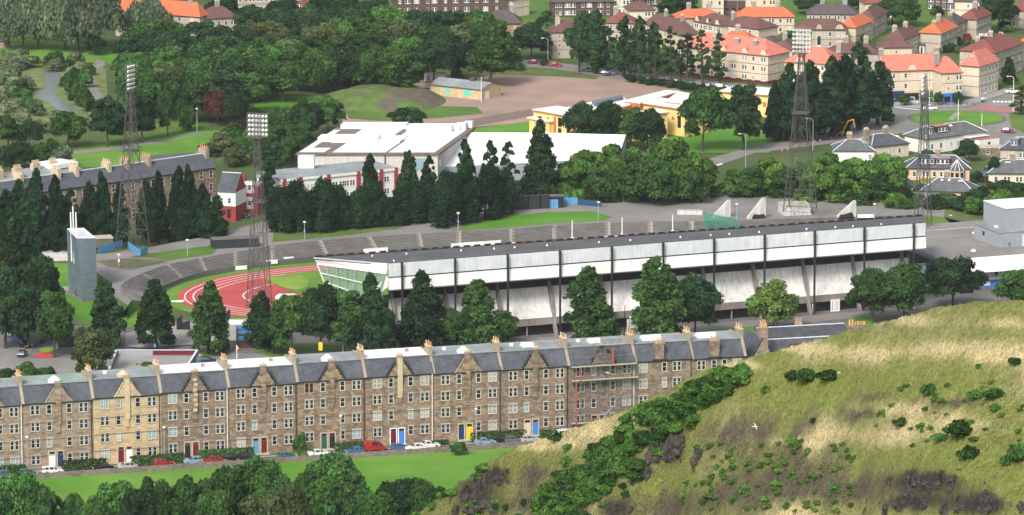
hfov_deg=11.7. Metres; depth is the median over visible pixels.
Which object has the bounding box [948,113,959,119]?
roundabout path
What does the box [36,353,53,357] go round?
red bay
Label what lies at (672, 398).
gorse bush
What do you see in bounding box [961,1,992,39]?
house
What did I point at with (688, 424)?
gorse bush
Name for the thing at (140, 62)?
broadleaf tree
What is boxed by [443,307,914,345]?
road
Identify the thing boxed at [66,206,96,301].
scoreboard tower
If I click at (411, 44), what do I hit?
broadleaf tree
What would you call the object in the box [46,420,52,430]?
window
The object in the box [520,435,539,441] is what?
parked car
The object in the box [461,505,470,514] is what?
crag block
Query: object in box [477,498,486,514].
crag block
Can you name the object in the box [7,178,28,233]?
conical tree
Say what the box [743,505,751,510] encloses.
heath bush
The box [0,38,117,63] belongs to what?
meadow
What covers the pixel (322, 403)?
window
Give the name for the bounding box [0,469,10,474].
parked car
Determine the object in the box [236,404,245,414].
window
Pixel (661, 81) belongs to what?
shrub
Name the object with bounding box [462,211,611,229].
bank lawn
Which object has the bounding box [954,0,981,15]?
flats
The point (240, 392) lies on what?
window
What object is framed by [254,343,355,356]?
verge grass
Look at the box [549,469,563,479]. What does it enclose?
gorse bush
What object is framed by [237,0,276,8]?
flats
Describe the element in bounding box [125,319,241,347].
forecourt paving
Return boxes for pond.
[35,70,79,111]
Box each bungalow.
[831,131,875,161]
[860,125,910,156]
[902,121,998,152]
[904,147,971,180]
[907,178,913,189]
[921,169,978,195]
[986,152,1023,182]
[998,137,1023,158]
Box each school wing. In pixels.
[527,116,553,132]
[531,106,600,132]
[622,109,669,140]
[642,98,707,136]
[719,86,769,116]
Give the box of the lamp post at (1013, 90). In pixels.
[1007,76,1013,111]
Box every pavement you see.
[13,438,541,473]
[891,89,1006,107]
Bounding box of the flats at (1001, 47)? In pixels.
[958,30,1023,78]
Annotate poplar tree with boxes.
[61,187,79,244]
[111,183,130,248]
[134,178,153,245]
[210,194,229,235]
[259,157,275,206]
[420,155,437,191]
[456,139,476,177]
[481,139,499,204]
[500,140,522,193]
[580,9,610,73]
[599,26,617,75]
[613,15,633,76]
[622,31,640,74]
[627,15,650,75]
[643,21,664,78]
[659,25,676,78]
[670,39,685,79]
[675,33,696,81]
[693,29,710,82]
[708,31,728,82]
[850,41,873,129]
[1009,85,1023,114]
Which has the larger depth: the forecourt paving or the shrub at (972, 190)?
the shrub at (972, 190)
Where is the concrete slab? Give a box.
[41,247,67,260]
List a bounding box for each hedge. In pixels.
[0,463,27,472]
[61,457,108,470]
[129,452,185,465]
[196,446,255,457]
[296,447,316,455]
[333,440,363,452]
[430,439,449,445]
[470,429,526,442]
[539,428,556,437]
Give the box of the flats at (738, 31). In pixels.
[727,24,757,37]
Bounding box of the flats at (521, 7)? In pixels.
[506,0,528,15]
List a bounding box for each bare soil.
[96,258,166,268]
[461,217,487,226]
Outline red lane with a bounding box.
[968,105,1015,111]
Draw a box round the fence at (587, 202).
[577,198,600,206]
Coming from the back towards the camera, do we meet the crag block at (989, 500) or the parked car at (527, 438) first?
the parked car at (527, 438)
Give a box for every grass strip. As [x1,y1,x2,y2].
[39,347,55,351]
[200,351,216,355]
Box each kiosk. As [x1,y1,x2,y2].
[0,38,6,47]
[236,325,252,347]
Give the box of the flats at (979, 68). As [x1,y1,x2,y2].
[959,48,999,96]
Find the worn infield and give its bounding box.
[265,275,307,289]
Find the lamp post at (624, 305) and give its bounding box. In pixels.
[623,304,625,331]
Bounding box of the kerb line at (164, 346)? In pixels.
[125,340,235,348]
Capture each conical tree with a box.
[0,189,14,233]
[0,215,40,336]
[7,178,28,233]
[22,168,52,252]
[45,174,66,251]
[79,180,100,234]
[87,279,127,346]
[96,170,115,236]
[134,278,176,348]
[149,170,168,244]
[164,165,184,242]
[182,163,199,238]
[186,280,230,353]
[194,182,211,232]
[241,290,273,348]
[346,271,387,349]
[360,152,382,193]
[394,150,418,195]
[395,269,445,346]
[456,278,505,344]
[516,118,559,195]
[562,265,623,338]
[630,255,687,334]
[762,81,786,141]
[770,62,799,139]
[789,59,828,139]
[821,54,851,136]
[836,53,861,132]
[870,60,894,124]
[1000,56,1018,84]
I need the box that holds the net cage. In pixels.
[704,212,739,229]
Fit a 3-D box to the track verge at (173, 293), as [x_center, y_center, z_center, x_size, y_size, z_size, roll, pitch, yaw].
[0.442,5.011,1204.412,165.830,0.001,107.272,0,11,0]
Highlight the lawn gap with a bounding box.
[254,95,322,112]
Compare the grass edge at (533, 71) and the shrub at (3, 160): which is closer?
the shrub at (3, 160)
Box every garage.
[108,349,197,369]
[977,144,1001,157]
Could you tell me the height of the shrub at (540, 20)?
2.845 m
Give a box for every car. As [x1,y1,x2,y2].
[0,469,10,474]
[11,335,25,341]
[17,340,32,347]
[17,350,27,356]
[17,468,37,472]
[41,466,63,472]
[91,462,113,469]
[117,461,137,467]
[152,458,174,465]
[183,456,202,463]
[198,356,217,362]
[203,455,224,461]
[222,453,239,460]
[236,452,251,459]
[277,451,296,456]
[307,448,329,454]
[344,446,364,452]
[363,440,386,450]
[390,442,407,449]
[405,443,426,448]
[420,440,439,446]
[474,437,495,443]
[493,435,505,442]
[505,435,521,442]
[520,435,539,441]
[528,59,539,63]
[548,61,562,66]
[553,428,569,433]
[583,66,593,71]
[601,70,614,75]
[715,83,728,87]
[906,97,919,103]
[923,105,936,109]
[1001,127,1014,132]
[1005,88,1018,92]
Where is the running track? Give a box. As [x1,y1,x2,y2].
[177,265,318,316]
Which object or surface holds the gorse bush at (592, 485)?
on the hill
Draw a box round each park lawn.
[71,131,219,166]
[73,115,210,149]
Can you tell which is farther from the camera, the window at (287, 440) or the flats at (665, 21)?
the flats at (665, 21)
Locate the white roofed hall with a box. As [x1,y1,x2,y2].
[444,132,625,179]
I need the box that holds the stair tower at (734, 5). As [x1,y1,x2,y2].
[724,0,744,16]
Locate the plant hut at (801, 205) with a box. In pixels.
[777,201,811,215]
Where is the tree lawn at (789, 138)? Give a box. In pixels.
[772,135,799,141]
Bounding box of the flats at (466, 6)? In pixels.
[391,0,505,13]
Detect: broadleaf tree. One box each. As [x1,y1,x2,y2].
[0,114,22,145]
[0,265,20,348]
[0,470,40,514]
[0,476,23,512]
[1,140,33,164]
[8,282,42,348]
[18,119,42,143]
[18,253,64,343]
[24,483,64,514]
[35,289,75,357]
[40,208,52,246]
[48,110,88,145]
[59,492,84,514]
[70,326,115,372]
[76,495,113,514]
[77,213,87,228]
[83,36,106,54]
[86,224,104,234]
[88,95,125,146]
[94,479,138,514]
[104,217,130,241]
[109,51,152,77]
[112,33,157,61]
[114,54,151,85]
[114,67,161,104]
[116,484,161,514]
[119,18,173,39]
[120,107,138,142]
[128,94,160,142]
[136,361,152,366]
[137,207,166,245]
[138,31,153,38]
[140,475,173,504]
[144,30,185,56]
[145,45,181,68]
[151,63,184,75]
[156,72,199,121]
[156,90,175,136]
[156,498,196,514]
[166,21,184,31]
[167,474,215,509]
[168,28,185,44]
[170,207,198,240]
[174,72,215,114]
[178,34,196,46]
[178,55,226,79]
[179,20,214,40]
[181,41,198,57]
[185,46,217,61]
[188,34,229,53]
[191,489,233,514]
[194,209,223,237]
[198,25,240,43]
[201,90,227,124]
[204,0,238,11]
[207,69,247,120]
[209,48,233,58]
[210,464,256,514]
[219,34,252,50]
[219,46,270,68]
[220,57,261,73]
[221,92,251,118]
[232,4,264,28]
[233,19,263,41]
[234,72,271,99]
[235,454,282,514]
[240,489,283,514]
[242,10,266,24]
[244,55,275,101]
[248,19,290,39]
[249,34,281,47]
[252,315,289,353]
[254,142,283,169]
[255,44,290,91]
[255,469,293,498]
[257,6,308,29]
[257,125,287,150]
[262,61,305,101]
[264,6,280,10]
[264,106,297,132]
[265,0,300,12]
[267,294,315,348]
[273,484,310,514]
[276,39,307,46]
[277,42,317,91]
[281,135,304,167]
[284,121,314,144]
[286,23,307,36]
[287,34,320,47]
[292,98,324,130]
[293,468,321,490]
[294,3,330,27]
[294,45,339,92]
[300,22,348,39]
[301,280,345,351]
[303,476,345,514]
[305,451,366,494]
[308,0,331,14]
[314,35,362,84]
[314,95,346,132]
[324,289,370,350]
[328,0,357,9]
[328,17,357,36]
[329,48,364,87]
[335,482,372,514]
[336,8,375,29]
[347,33,389,49]
[348,20,389,36]
[351,44,394,84]
[354,0,397,14]
[355,491,398,514]
[361,306,399,348]
[370,3,408,24]
[372,45,425,87]
[374,19,425,43]
[375,477,417,514]
[381,35,394,45]
[390,36,424,52]
[403,9,420,19]
[405,477,437,514]
[413,9,452,26]
[414,36,456,80]
[415,25,438,41]
[423,25,467,52]
[431,30,469,77]
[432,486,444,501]
[438,307,470,344]
[443,10,470,25]
[448,21,478,68]
[465,9,495,22]
[466,36,523,81]
[469,18,512,46]
[492,309,518,342]
[511,22,553,59]
[555,160,582,188]
[556,148,604,199]
[558,100,594,133]
[562,10,590,72]
[578,143,625,202]
[581,166,615,201]
[587,99,622,133]
[603,162,640,201]
[605,146,656,200]
[611,155,643,200]
[613,106,644,147]
[631,107,666,151]
[631,160,679,202]
[643,137,701,187]
[656,0,698,13]
[670,272,723,331]
[676,86,730,151]
[676,151,721,197]
[676,164,710,202]
[717,167,760,196]
[723,83,763,149]
[732,167,771,196]
[744,278,799,325]
[748,156,786,189]
[765,166,799,198]
[778,96,813,142]
[792,0,825,8]
[793,152,850,202]
[796,179,827,202]
[811,96,844,139]
[817,174,852,199]
[837,156,881,199]
[844,267,894,322]
[845,89,882,129]
[847,0,858,9]
[854,172,894,200]
[859,152,911,202]
[868,0,907,24]
[878,261,929,315]
[884,192,906,207]
[890,198,919,208]
[891,0,921,20]
[898,93,910,104]
[910,194,924,206]
[922,196,948,209]
[923,254,988,304]
[933,91,943,104]
[948,198,965,210]
[951,91,963,103]
[958,138,979,160]
[963,196,982,213]
[980,0,1020,30]
[982,195,992,212]
[990,188,1014,199]
[990,268,1023,299]
[1013,190,1018,197]
[1018,191,1023,197]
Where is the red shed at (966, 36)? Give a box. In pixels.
[963,33,970,40]
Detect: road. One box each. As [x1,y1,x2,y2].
[443,307,914,345]
[516,60,770,87]
[709,93,1023,164]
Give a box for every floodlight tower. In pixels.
[115,63,149,250]
[246,113,271,307]
[783,27,816,212]
[914,73,931,226]
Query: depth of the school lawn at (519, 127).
1423.22 m
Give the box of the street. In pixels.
[12,444,475,474]
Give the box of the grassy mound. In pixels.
[323,84,445,111]
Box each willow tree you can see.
[0,0,27,47]
[0,7,46,49]
[9,0,48,48]
[37,0,80,49]
[55,19,100,51]
[62,0,124,50]
[122,0,173,32]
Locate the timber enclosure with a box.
[99,240,147,256]
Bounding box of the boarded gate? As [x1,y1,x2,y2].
[564,197,576,203]
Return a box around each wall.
[0,440,536,478]
[210,235,258,248]
[229,319,248,324]
[677,209,701,214]
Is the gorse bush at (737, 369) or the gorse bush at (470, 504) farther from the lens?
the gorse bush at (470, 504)
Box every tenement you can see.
[0,165,68,233]
[0,377,23,469]
[12,369,93,468]
[61,158,128,212]
[81,363,161,463]
[118,144,216,223]
[148,358,229,459]
[216,353,297,455]
[284,348,365,450]
[352,343,433,444]
[420,340,501,441]
[487,336,568,436]
[554,332,634,427]
[620,328,692,403]
[677,322,746,374]
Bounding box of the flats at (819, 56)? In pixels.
[783,40,841,81]
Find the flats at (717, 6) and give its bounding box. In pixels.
[702,0,723,14]
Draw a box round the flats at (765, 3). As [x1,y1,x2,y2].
[745,0,775,6]
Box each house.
[217,172,245,221]
[242,175,264,215]
[296,0,307,6]
[549,0,615,16]
[605,5,636,41]
[614,0,632,12]
[623,0,655,20]
[633,0,658,12]
[672,2,718,27]
[692,10,735,33]
[728,16,778,37]
[736,0,795,33]
[743,323,769,358]
[765,35,781,43]
[778,31,803,57]
[794,18,846,47]
[806,0,858,22]
[827,35,878,68]
[842,13,874,41]
[858,0,893,17]
[862,4,888,37]
[875,36,913,54]
[884,21,919,53]
[918,13,958,53]
[927,0,954,10]
[945,11,967,39]
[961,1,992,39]
[1007,0,1023,28]
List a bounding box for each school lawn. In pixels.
[474,121,528,131]
[663,128,783,152]
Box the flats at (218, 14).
[205,0,237,29]
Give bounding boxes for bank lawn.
[132,246,216,260]
[272,220,416,241]
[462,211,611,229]
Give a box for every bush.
[426,501,435,508]
[445,488,453,493]
[449,489,458,495]
[464,502,474,507]
[470,473,481,478]
[474,464,485,470]
[479,462,488,468]
[491,498,499,505]
[492,504,498,509]
[501,503,508,510]
[518,498,526,505]
[529,504,541,510]
[532,495,543,504]
[533,489,539,496]
[533,507,545,514]
[537,482,548,488]
[538,487,549,496]
[538,498,547,505]
[540,509,557,514]
[541,505,556,513]
[545,480,562,491]
[547,431,562,441]
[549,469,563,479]
[549,490,559,498]
[550,497,560,504]
[553,505,565,511]
[554,470,568,481]
[557,509,568,514]
[558,489,568,500]
[559,456,571,466]
[559,475,568,482]
[561,488,574,495]
[561,501,573,506]
[562,443,572,450]
[563,504,577,510]
[564,466,575,474]
[564,496,573,503]
[565,476,578,483]
[565,482,575,488]
[569,464,579,470]
[569,468,590,477]
[569,508,581,514]
[570,489,585,499]
[573,468,587,479]
[573,498,591,506]
[573,510,590,514]
[574,472,591,479]
[575,479,582,488]
[577,464,594,471]
[579,486,597,494]
[581,476,596,484]
[582,449,597,458]
[585,466,598,474]
[586,491,602,500]
[587,442,602,450]
[588,481,598,490]
[590,456,603,465]
[591,469,606,478]
[592,444,601,454]
[596,484,612,493]
[597,460,606,470]
[598,468,614,476]
[598,476,607,484]
[599,434,612,445]
[600,452,608,458]
[602,440,621,446]
[603,444,617,452]
[603,461,617,474]
[604,453,619,461]
[604,473,618,483]
[606,452,625,459]
[606,456,619,465]
[610,463,623,475]
[613,423,633,431]
[613,432,626,442]
[614,448,629,455]
[615,464,634,473]
[617,412,634,423]
[617,483,626,488]
[620,454,634,460]
[621,440,635,452]
[621,456,641,469]
[621,491,629,496]
[623,443,644,451]
[624,437,634,442]
[624,470,643,479]
[625,428,638,437]
[626,441,640,452]
[627,459,648,469]
[630,402,646,413]
[632,430,650,437]
[632,437,647,444]
[635,413,647,421]
[635,417,648,426]
[637,435,651,443]
[642,407,651,417]
[643,400,653,409]
[643,418,655,424]
[648,413,659,420]
[649,406,660,414]
[649,446,664,455]
[650,397,667,406]
[650,427,665,435]
[651,433,668,441]
[651,439,664,445]
[652,421,664,429]
[655,414,672,423]
[656,406,667,414]
[658,423,670,434]
[660,409,670,416]
[660,421,674,432]
[667,400,683,407]
[667,410,683,420]
[668,420,683,433]
[669,392,678,401]
[670,405,693,415]
[673,399,683,404]
[674,394,690,400]
[679,387,693,393]
[679,492,685,497]
[680,394,697,401]
[681,379,695,388]
[681,420,697,428]
[683,407,696,414]
[685,398,699,408]
[685,413,701,421]
[687,384,700,393]
[694,378,706,388]
[695,398,711,406]
[698,392,706,398]
[699,499,705,504]
[701,443,710,448]
[702,493,711,497]
[706,364,723,377]
[706,393,721,401]
[707,390,721,395]
[707,474,714,478]
[708,379,718,386]
[709,494,717,498]
[711,386,724,390]
[715,374,727,380]
[716,378,725,386]
[716,440,724,444]
[717,387,735,396]
[719,474,727,478]
[722,365,735,376]
[724,365,753,377]
[724,382,738,388]
[728,377,750,384]
[728,465,736,469]
[728,494,739,500]
[734,377,747,384]
[736,361,750,369]
[738,488,745,493]
[741,484,751,490]
[742,460,750,465]
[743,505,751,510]
[745,466,752,471]
[754,462,765,467]
[758,496,768,501]
[760,385,769,392]
[760,503,771,508]
[765,458,772,463]
[769,480,778,485]
[771,464,781,468]
[773,467,783,472]
[773,490,781,495]
[780,460,788,464]
[782,502,790,508]
[784,369,797,380]
[784,434,797,444]
[788,468,795,473]
[791,368,814,381]
[802,500,811,504]
[802,504,809,508]
[804,472,814,476]
[812,500,819,504]
[815,369,836,380]
[828,483,839,488]
[829,465,838,471]
[831,508,839,512]
[846,489,854,494]
[877,409,885,412]
[892,417,907,426]
[914,423,924,429]
[919,383,936,394]
[930,433,947,440]
[935,397,944,401]
[941,419,972,437]
[955,444,980,459]
[966,390,982,398]
[966,419,974,424]
[968,436,978,441]
[981,387,1004,399]
[989,403,1001,410]
[997,412,1004,416]
[999,454,1014,464]
[1006,442,1023,461]
[1008,357,1021,364]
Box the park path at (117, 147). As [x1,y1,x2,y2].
[71,132,203,154]
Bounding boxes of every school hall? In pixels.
[556,97,629,111]
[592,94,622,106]
[625,90,677,110]
[666,91,689,104]
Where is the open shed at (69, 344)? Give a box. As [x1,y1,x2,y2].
[58,325,89,347]
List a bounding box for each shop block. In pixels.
[874,46,939,101]
[932,52,963,102]
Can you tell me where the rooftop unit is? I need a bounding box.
[298,155,314,168]
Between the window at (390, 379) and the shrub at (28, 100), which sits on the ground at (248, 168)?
the shrub at (28, 100)
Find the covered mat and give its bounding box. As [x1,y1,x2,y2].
[857,214,873,217]
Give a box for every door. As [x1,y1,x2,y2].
[48,450,55,466]
[57,450,64,466]
[117,446,124,462]
[125,445,132,461]
[184,441,191,457]
[192,441,199,455]
[227,209,230,217]
[252,437,259,452]
[260,436,267,452]
[320,432,327,448]
[328,432,335,447]
[390,428,396,443]
[398,427,404,442]
[458,423,464,439]
[466,422,472,438]
[485,91,488,98]
[524,419,530,434]
[532,418,538,434]
[549,199,553,207]
[554,199,557,207]
[591,414,597,420]
[629,316,637,327]
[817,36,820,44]
[830,299,839,311]
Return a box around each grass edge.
[346,106,481,120]
[422,67,598,79]
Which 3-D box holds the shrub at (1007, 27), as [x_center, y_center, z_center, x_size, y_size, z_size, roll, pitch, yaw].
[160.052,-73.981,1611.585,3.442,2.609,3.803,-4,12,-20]
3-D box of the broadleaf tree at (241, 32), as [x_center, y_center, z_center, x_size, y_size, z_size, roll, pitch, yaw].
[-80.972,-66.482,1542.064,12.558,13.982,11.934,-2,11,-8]
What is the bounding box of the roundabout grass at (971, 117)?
[911,110,1002,124]
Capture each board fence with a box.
[177,316,181,329]
[182,320,189,329]
[226,309,229,320]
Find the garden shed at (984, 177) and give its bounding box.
[982,170,987,182]
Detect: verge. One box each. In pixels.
[166,262,316,318]
[999,79,1023,90]
[1009,110,1023,131]
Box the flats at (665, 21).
[644,8,697,49]
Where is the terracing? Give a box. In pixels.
[120,215,915,300]
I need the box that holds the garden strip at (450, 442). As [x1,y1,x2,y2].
[31,435,548,470]
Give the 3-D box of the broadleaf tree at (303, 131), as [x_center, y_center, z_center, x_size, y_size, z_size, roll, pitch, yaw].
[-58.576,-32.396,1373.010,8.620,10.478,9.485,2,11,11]
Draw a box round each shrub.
[0,50,13,64]
[0,61,9,70]
[0,69,9,84]
[0,86,7,96]
[0,104,14,113]
[0,105,13,113]
[0,145,14,166]
[0,368,15,377]
[1,98,22,106]
[3,76,18,88]
[4,68,18,80]
[4,99,22,110]
[7,86,15,96]
[8,57,26,67]
[8,62,24,74]
[9,77,30,90]
[9,87,32,103]
[9,111,24,124]
[12,48,29,56]
[12,361,37,375]
[17,76,31,88]
[17,108,31,118]
[18,112,30,121]
[21,74,36,90]
[22,95,35,110]
[24,55,41,67]
[28,142,50,162]
[29,98,46,115]
[34,119,48,131]
[36,366,56,374]
[42,50,66,65]
[44,57,64,70]
[46,137,59,155]
[47,110,60,120]
[50,145,73,159]
[59,70,77,90]
[66,52,85,65]
[66,63,89,71]
[67,79,85,105]
[71,66,79,77]
[75,88,94,110]
[77,68,93,84]
[80,61,96,73]
[85,111,98,129]
[178,105,195,130]
[197,142,222,156]
[209,131,235,150]
[220,121,245,139]
[220,144,247,165]
[235,118,247,127]
[235,129,262,161]
[292,432,306,451]
[342,79,360,88]
[385,106,426,122]
[449,442,467,455]
[452,67,463,78]
[514,63,525,70]
[535,17,546,24]
[539,12,548,18]
[539,59,548,65]
[543,21,553,26]
[623,74,636,81]
[636,76,646,83]
[644,76,655,84]
[654,78,666,85]
[665,79,676,87]
[676,80,686,88]
[684,82,696,89]
[694,83,707,89]
[787,30,794,37]
[842,190,875,205]
[884,185,914,199]
[912,185,922,191]
[920,178,929,183]
[929,7,936,14]
[935,9,944,14]
[939,193,950,197]
[942,45,948,51]
[948,42,954,51]
[954,45,960,53]
[957,194,977,201]
[960,188,987,196]
[966,192,985,198]
[972,170,982,181]
[977,185,989,193]
[986,180,992,187]
[987,180,1017,189]
[994,185,1013,193]
[997,20,1009,27]
[1001,24,1013,31]
[1006,182,1019,190]
[1011,182,1023,190]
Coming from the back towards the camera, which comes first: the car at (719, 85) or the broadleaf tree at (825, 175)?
the car at (719, 85)
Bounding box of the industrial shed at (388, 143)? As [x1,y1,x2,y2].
[296,121,475,180]
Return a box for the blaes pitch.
[342,75,679,126]
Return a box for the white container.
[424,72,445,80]
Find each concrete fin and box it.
[712,200,730,217]
[747,198,765,218]
[836,200,855,217]
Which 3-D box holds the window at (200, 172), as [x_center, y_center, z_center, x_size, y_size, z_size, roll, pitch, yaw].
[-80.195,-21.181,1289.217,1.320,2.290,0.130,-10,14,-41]
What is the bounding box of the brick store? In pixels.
[93,234,113,247]
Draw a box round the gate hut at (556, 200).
[549,194,563,207]
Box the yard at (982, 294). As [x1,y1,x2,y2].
[28,286,1016,357]
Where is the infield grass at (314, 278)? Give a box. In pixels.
[269,233,813,295]
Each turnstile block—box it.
[514,195,527,209]
[528,195,539,208]
[540,194,549,208]
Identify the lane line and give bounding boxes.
[184,266,310,314]
[193,267,317,312]
[201,269,314,311]
[218,272,299,309]
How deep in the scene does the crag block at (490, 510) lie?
545.70 m
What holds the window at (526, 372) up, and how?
in the tenement at (535, 387)
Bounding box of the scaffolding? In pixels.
[570,339,638,428]
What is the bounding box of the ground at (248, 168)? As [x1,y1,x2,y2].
[0,0,1023,473]
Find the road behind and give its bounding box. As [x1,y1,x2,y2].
[0,353,268,373]
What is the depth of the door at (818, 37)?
1575.02 m
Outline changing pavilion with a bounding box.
[428,77,500,99]
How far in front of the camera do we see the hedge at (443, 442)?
1028.07 m
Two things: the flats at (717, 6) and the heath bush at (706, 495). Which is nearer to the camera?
the heath bush at (706, 495)
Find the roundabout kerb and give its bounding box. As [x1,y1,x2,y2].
[907,110,1006,125]
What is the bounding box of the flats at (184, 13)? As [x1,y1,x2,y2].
[115,0,207,35]
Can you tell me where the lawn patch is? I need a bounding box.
[845,317,877,325]
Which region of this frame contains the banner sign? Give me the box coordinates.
[318,342,322,352]
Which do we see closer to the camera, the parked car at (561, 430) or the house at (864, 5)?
the parked car at (561, 430)
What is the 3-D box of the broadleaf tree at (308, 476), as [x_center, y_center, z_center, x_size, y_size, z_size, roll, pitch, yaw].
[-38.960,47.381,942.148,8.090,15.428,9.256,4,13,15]
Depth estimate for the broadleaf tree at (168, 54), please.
1478.92 m
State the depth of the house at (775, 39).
1571.79 m
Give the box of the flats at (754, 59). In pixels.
[676,32,790,83]
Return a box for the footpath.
[86,59,105,99]
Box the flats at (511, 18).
[492,3,521,49]
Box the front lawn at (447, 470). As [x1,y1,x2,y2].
[36,448,514,514]
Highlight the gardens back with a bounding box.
[519,0,1020,48]
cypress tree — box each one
[264,185,294,232]
[280,178,315,232]
[305,175,338,233]
[324,184,352,229]
[346,186,373,229]
[366,181,392,225]
[388,186,412,225]
[400,177,427,223]
[420,184,433,222]
[429,169,462,228]
[452,162,482,222]
[475,160,502,220]
[498,166,517,214]
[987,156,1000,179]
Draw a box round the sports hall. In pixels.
[863,197,1023,286]
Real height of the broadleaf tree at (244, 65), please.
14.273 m
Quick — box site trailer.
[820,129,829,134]
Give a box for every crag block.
[451,505,459,514]
[460,485,471,503]
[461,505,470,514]
[468,503,479,514]
[471,488,480,503]
[471,494,477,504]
[474,478,482,495]
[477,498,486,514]
[482,472,489,488]
[484,498,491,508]
[487,505,494,514]
[496,471,502,484]
[613,505,618,514]
[644,452,656,461]
[644,466,650,482]
[648,444,655,455]
[648,458,659,464]
[660,442,664,452]
[662,432,676,454]
[665,447,674,462]
[672,448,681,459]
[674,435,684,448]
[690,448,702,468]
[881,504,887,514]
[886,476,892,485]
[894,503,900,511]
[901,490,907,497]
[904,481,908,490]
[905,471,911,482]
[907,489,913,496]
[910,474,917,486]
[916,479,920,489]
[922,480,928,489]
[922,498,927,509]
[926,485,932,493]
[935,480,941,488]
[936,471,941,479]
[938,500,946,513]
[943,506,948,514]
[946,483,953,493]
[947,475,957,482]
[954,506,960,514]
[958,502,964,508]
[977,492,983,503]
[977,499,984,514]
[982,489,987,500]
[983,504,992,513]
[984,495,992,504]
[1016,500,1023,514]
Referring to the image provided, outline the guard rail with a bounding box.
[924,102,973,105]
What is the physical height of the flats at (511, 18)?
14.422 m
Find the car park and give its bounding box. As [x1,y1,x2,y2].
[0,330,37,357]
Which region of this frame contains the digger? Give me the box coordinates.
[834,119,855,135]
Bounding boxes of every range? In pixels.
[0,164,22,180]
[4,157,81,177]
[139,152,193,160]
[756,318,869,351]
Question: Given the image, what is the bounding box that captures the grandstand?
[313,214,925,347]
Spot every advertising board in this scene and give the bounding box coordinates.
[235,265,246,269]
[266,260,277,263]
[363,247,387,252]
[451,240,500,246]
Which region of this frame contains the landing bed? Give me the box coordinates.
[275,293,294,299]
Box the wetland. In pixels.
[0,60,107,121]
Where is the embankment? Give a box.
[96,192,982,318]
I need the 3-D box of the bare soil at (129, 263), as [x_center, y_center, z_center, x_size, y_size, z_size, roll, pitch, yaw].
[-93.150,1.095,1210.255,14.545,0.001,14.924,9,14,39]
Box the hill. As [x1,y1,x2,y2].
[421,300,1023,514]
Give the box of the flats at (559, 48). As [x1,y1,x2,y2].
[547,16,575,58]
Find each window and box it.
[0,407,2,418]
[0,424,3,434]
[0,440,3,451]
[0,457,3,466]
[9,406,18,417]
[9,423,18,433]
[9,439,19,450]
[10,456,19,466]
[30,404,39,415]
[30,421,39,431]
[30,437,40,448]
[31,454,40,465]
[46,404,51,414]
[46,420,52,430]
[46,436,52,447]
[66,402,71,413]
[66,418,72,429]
[66,435,72,446]
[67,452,72,460]
[78,401,88,412]
[79,417,88,428]
[79,434,88,445]
[79,451,88,461]
[99,399,109,409]
[100,415,109,426]
[100,431,109,442]
[100,448,109,458]
[111,184,115,192]
[115,398,120,408]
[115,414,121,425]
[115,431,121,441]
[134,397,140,407]
[135,413,140,423]
[135,429,140,440]
[135,446,141,455]
[147,396,156,406]
[147,412,156,423]
[147,428,156,439]
[147,445,157,455]
[167,393,177,404]
[168,409,177,420]
[168,426,177,437]
[168,442,177,453]
[183,393,188,403]
[183,408,189,419]
[183,425,189,436]
[199,171,203,179]
[202,391,208,401]
[203,407,208,418]
[203,424,208,434]
[203,440,209,449]
[209,169,212,178]
[209,182,212,191]
[215,390,224,401]
[215,406,224,417]
[215,423,224,433]
[215,439,224,450]
[236,388,245,398]
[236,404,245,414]
[236,420,245,431]
[236,437,245,447]
[251,387,257,397]
[251,403,257,413]
[252,419,257,430]
[271,386,276,396]
[271,402,276,412]
[271,418,277,429]
[271,434,277,445]
[283,385,292,395]
[283,401,292,411]
[284,417,293,428]
[284,433,293,444]
[304,382,313,393]
[304,398,313,409]
[304,415,313,425]
[305,431,314,441]
[320,382,325,392]
[320,397,325,408]
[320,414,325,424]
[339,380,345,390]
[339,396,345,407]
[339,413,345,423]
[340,429,345,439]
[344,180,348,186]
[350,179,354,185]
[351,379,360,390]
[352,395,360,406]
[352,412,361,422]
[352,428,361,438]
[372,378,381,388]
[372,394,381,404]
[372,410,381,421]
[373,426,381,437]
[384,176,388,182]
[388,377,393,387]
[388,393,393,403]
[388,409,393,420]
[407,376,413,386]
[407,392,413,402]
[408,408,413,418]
[408,424,413,434]
[415,158,426,169]
[420,375,429,385]
[420,391,429,401]
[420,407,429,418]
[420,423,429,434]
[441,374,449,384]
[441,390,449,401]
[441,406,449,417]
[441,422,449,433]
[456,373,461,383]
[456,389,461,400]
[456,406,461,416]
[475,372,481,382]
[475,388,481,398]
[475,404,481,415]
[475,420,481,431]
[488,371,496,381]
[488,387,496,397]
[488,403,496,414]
[488,419,496,430]
[508,370,517,380]
[508,386,517,396]
[508,402,517,413]
[508,418,517,429]
[524,370,529,379]
[524,385,529,396]
[524,402,529,412]
[543,368,548,378]
[543,384,548,394]
[543,400,548,410]
[543,416,548,426]
[553,117,555,132]
[555,367,564,377]
[555,383,564,393]
[555,399,564,410]
[555,415,564,426]
[570,3,575,7]
[575,367,584,376]
[575,382,584,392]
[575,398,584,408]
[575,414,584,424]
[591,366,596,375]
[591,381,596,391]
[591,397,596,407]
[610,365,615,374]
[610,380,615,390]
[610,396,615,406]
[622,364,630,373]
[622,379,630,389]
[622,395,630,405]
[638,363,647,373]
[638,378,647,389]
[638,394,647,403]
[661,361,666,371]
[661,377,666,387]
[672,360,681,370]
[672,376,681,386]
[678,116,680,127]
[697,360,705,370]
[711,359,716,367]
[722,358,727,363]
[956,75,961,79]
[956,85,961,90]
[1016,177,1022,182]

